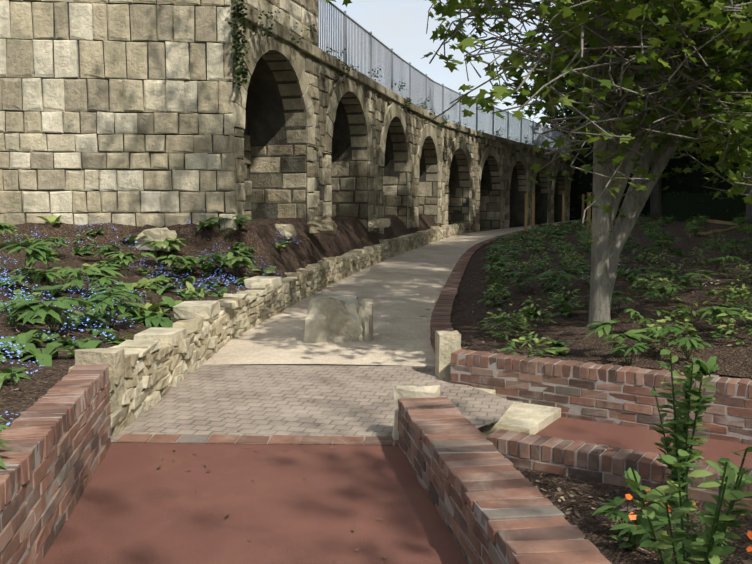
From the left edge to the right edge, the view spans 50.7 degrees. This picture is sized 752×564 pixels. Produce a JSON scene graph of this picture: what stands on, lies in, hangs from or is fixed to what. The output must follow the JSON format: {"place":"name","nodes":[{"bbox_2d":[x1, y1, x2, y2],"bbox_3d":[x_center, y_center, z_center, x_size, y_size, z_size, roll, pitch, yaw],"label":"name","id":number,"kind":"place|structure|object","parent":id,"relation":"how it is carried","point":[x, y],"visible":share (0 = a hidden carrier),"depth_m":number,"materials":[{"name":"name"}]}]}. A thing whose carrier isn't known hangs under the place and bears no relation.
{"place":"outdoors","nodes":[
{"label":"outdoors","id":0,"kind":"place"},
{"bbox_2d":[0,213,451,428],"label":"garden bed","id":1,"kind":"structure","parent":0,"point":[352,233],"depth_m":11.79,"materials":[{"name":"soil"}]},
{"bbox_2d":[0,207,293,424],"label":"blue flowers","id":2,"kind":"object","parent":1,"relation":"on","point":[18,351],"visible":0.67,"depth_m":8.15,"materials":[{"name":"blue plant"}]},
{"bbox_2d":[0,0,318,229],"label":"stone wall","id":3,"kind":"structure","parent":1,"relation":"on","point":[64,99],"depth_m":12.19,"materials":[{"name":"stone"}]},
{"bbox_2d":[0,0,573,230],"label":"joint","id":4,"kind":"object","parent":1,"relation":"on","point":[216,190],"visible":0.15,"depth_m":12.28,"materials":[{"name":"grey concrete"}]},
{"bbox_2d":[134,218,460,445],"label":"stones","id":5,"kind":"object","parent":1,"relation":"on","point":[447,343],"visible":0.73,"depth_m":7.53,"materials":[{"name":"beige stone"}]},
{"bbox_2d":[0,215,751,563],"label":"green bed plants","id":6,"kind":"object","parent":1,"relation":"on","point":[680,541],"visible":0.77,"depth_m":7.35,"materials":[{"name":"green plant"}]},
{"bbox_2d":[9,213,751,347],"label":"ground cover plants","id":7,"kind":"object","parent":1,"relation":"on","point":[536,340],"visible":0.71,"depth_m":10.90,"materials":[{"name":"green plant"}]},
{"bbox_2d":[41,443,467,563],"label":"tarmac path","id":8,"kind":"structure","parent":0,"point":[280,509],"depth_m":4.23,"materials":[{"name":"red asphalt"}]},
{"bbox_2d":[0,364,111,563],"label":"brick wall","id":9,"kind":"structure","parent":8,"relation":"on","point":[46,433],"depth_m":3.90,"materials":[{"name":"red brick"}]},
{"bbox_2d":[0,369,110,563],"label":"mortar joints","id":10,"kind":"object","parent":9,"relation":"attached to","point":[37,464],"visible":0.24,"depth_m":3.79,"materials":[{"name":"grey concrete"}]},
{"bbox_2d":[116,434,398,445],"bbox_3d":[-0.721,1.117,5.500,2.125,0.067,0.177,0,5,2],"label":"paving edge course","id":11,"kind":"object","parent":8,"relation":"on","point":[274,439],"visible":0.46,"depth_m":5.48,"materials":[{"name":"brick"}]},
{"bbox_2d":[400,406,583,563],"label":"mortar","id":12,"kind":"object","parent":8,"relation":"on","point":[478,509],"visible":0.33,"depth_m":3.97,"materials":[{"name":"grey concrete"}]},
{"bbox_2d":[398,397,611,563],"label":"brick wall","id":13,"kind":"structure","parent":12,"relation":"on","point":[538,536],"depth_m":3.70,"materials":[{"name":"red brick"}]},
{"bbox_2d":[111,365,512,444],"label":"sett paving","id":14,"kind":"structure","parent":0,"point":[351,400],"depth_m":6.55,"materials":[{"name":"grey stone"}]},
{"bbox_2d":[204,220,586,365],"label":"gravel path","id":15,"kind":"structure","parent":0,"point":[392,287],"depth_m":10.94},
{"bbox_2d":[123,300,426,557],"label":"leaf litter","id":16,"kind":"object","parent":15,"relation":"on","point":[284,449],"visible":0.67,"depth_m":4.90,"materials":[{"name":"brown plant"}]},
{"bbox_2d":[302,296,372,342],"bbox_3d":[-0.453,0.483,9.538,0.834,0.633,0.507,0,5,2],"label":"stone block","id":17,"kind":"object","parent":15,"relation":"on","point":[339,319],"depth_m":9.34,"materials":[{"name":"stone"}]},
{"bbox_2d":[223,14,574,233],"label":"arcade wall","id":18,"kind":"structure","parent":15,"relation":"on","point":[368,100],"depth_m":20.09,"materials":[{"name":"stone"}]},
{"bbox_2d":[225,0,575,160],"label":"stone coping","id":19,"kind":"object","parent":18,"relation":"on","point":[302,45],"visible":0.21,"depth_m":17.59,"materials":[{"name":"stone"}]},
{"bbox_2d":[241,50,564,232],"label":"stones","id":20,"kind":"object","parent":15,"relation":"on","point":[265,124],"visible":0.21,"depth_m":19.90,"materials":[{"name":"stone"}]},
{"bbox_2d":[228,0,574,165],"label":"ivy wall","id":21,"kind":"structure","parent":0,"point":[239,70],"depth_m":12.33,"materials":[{"name":"green plant"}]},
{"bbox_2d":[111,362,751,442],"bbox_3d":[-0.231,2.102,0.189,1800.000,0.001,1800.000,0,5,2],"label":"ground sheet","id":22,"kind":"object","parent":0,"point":[400,365],"depth_m":10.61,"materials":[{"name":"brown soil"}]},
{"bbox_2d":[318,0,569,154],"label":"metal railing","id":23,"kind":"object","parent":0,"point":[440,100],"depth_m":26.10,"materials":[{"name":"grey metal"}]},
{"bbox_2d":[319,0,589,148],"label":"sky","id":24,"kind":"structure","parent":0,"point":[401,25],"materials":[{"name":"white"}]},
{"bbox_2d":[450,215,751,377],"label":"garden bed","id":25,"kind":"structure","parent":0,"point":[732,360],"depth_m":10.17,"materials":[{"name":"soil"}]},
{"bbox_2d":[325,0,751,327],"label":"maple tree","id":26,"kind":"object","parent":25,"relation":"on","point":[714,50],"depth_m":7.87,"materials":[{"name":"plant"}]},
{"bbox_2d":[524,192,591,231],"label":"timber posts","id":27,"kind":"object","parent":25,"relation":"on","point":[563,209],"visible":0.62,"depth_m":31.16,"materials":[{"name":"brown wood"}]},
{"bbox_2d":[569,132,742,219],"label":"belt shrub","id":28,"kind":"object","parent":25,"relation":"on","point":[577,190],"depth_m":49.40,"materials":[{"name":"plant"}]},
{"bbox_2d":[569,130,742,220],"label":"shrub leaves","id":29,"kind":"object","parent":28,"relation":"on","point":[667,178],"visible":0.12,"depth_m":49.39,"materials":[{"name":"green plant"}]},
{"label":"brick kerb mortar","id":30,"kind":"object","parent":25,"relation":"on","visible":0},
{"bbox_2d":[430,220,591,352],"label":"brick kerb","id":31,"kind":"structure","parent":30,"relation":"on","point":[440,320],"depth_m":12.12,"materials":[{"name":"red brick"}]},
{"bbox_2d":[513,466,751,563],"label":"garden bed","id":32,"kind":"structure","parent":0,"point":[606,545],"depth_m":4.29,"materials":[{"name":"soil"}]},
{"bbox_2d":[0,217,751,563],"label":"mulch chips","id":33,"kind":"object","parent":32,"relation":"on","point":[628,509],"visible":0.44,"depth_m":7.82,"materials":[{"name":"brown wood"}]},
{"bbox_2d":[622,489,751,551],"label":"orange flowers","id":34,"kind":"object","parent":32,"relation":"on","point":[629,497],"visible":0.29,"depth_m":3.88,"materials":[{"name":"orange plant"}]},
{"bbox_2d":[549,0,734,214],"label":"tree trunk","id":35,"kind":"object","parent":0,"point":[656,201],"depth_m":49.01,"materials":[{"name":"plant"}]},
{"bbox_2d":[522,65,628,147],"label":"tree leaves","id":36,"kind":"object","parent":35,"relation":"attached to","point":[557,114],"depth_m":61.45,"materials":[{"name":"green plant"}]},
{"bbox_2d":[535,417,751,468],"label":"red side path","id":37,"kind":"structure","parent":0,"point":[622,437],"depth_m":6.11,"materials":[{"name":"red concrete"}]},
{"bbox_2d":[474,387,560,438],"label":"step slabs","id":38,"kind":"structure","parent":37,"relation":"on","point":[530,419],"depth_m":6.42,"materials":[{"name":"stone"}]},
{"bbox_2d":[450,349,751,444],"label":"brick wall","id":39,"kind":"structure","parent":37,"relation":"on","point":[592,374],"depth_m":6.54,"materials":[{"name":"red brick"}]},
{"bbox_2d":[451,351,751,442],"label":"mortar joints","id":40,"kind":"object","parent":39,"relation":"attached to","point":[575,409],"visible":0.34,"depth_m":6.57,"materials":[{"name":"grey concrete"}]},
{"bbox_2d":[494,431,751,503],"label":"mortar joints","id":41,"kind":"object","parent":37,"relation":"on","point":[603,472],"visible":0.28,"depth_m":4.90,"materials":[{"name":"grey concrete"}]},
{"bbox_2d":[487,429,751,510],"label":"brick wall","id":42,"kind":"structure","parent":41,"relation":"attached to","point":[527,449],"depth_m":4.91,"materials":[{"name":"red brick"}]},
{"bbox_2d":[662,190,746,221],"bbox_3d":[16.611,-3.155,34.037,8.171,1.769,1.335,2,6,20],"label":"hedge","id":43,"kind":"object","parent":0,"point":[680,207],"depth_m":34.44,"materials":[{"name":"green plant"}]},
{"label":"rubble wall","id":44,"kind":"structure","parent":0},
{"bbox_2d":[68,223,465,436],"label":"rubble wall","id":45,"kind":"structure","parent":44,"relation":"on","point":[151,366],"depth_m":8.50,"materials":[{"name":"stone"}]},
{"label":"path surface","id":46,"kind":"structure","parent":0,"visible":0},
{"bbox_2d":[533,0,751,223],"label":"tree trunk","id":47,"kind":"object","parent":46,"relation":"on","point":[748,210],"depth_m":29.34,"materials":[{"name":"plant"}]},
{"bbox_2d":[571,3,748,192],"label":"tree leaves","id":48,"kind":"object","parent":47,"relation":"attached to","point":[659,100],"depth_m":42.46,"materials":[{"name":"green plant"}]},
{"bbox_2d":[689,219,737,236],"bbox_3d":[12.547,-1.858,27.051,2.998,0.406,13.340,2,6,24],"label":"path edging","id":49,"kind":"object","parent":46,"relation":"on","point":[717,222],"visible":0.33,"depth_m":25.27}
]}

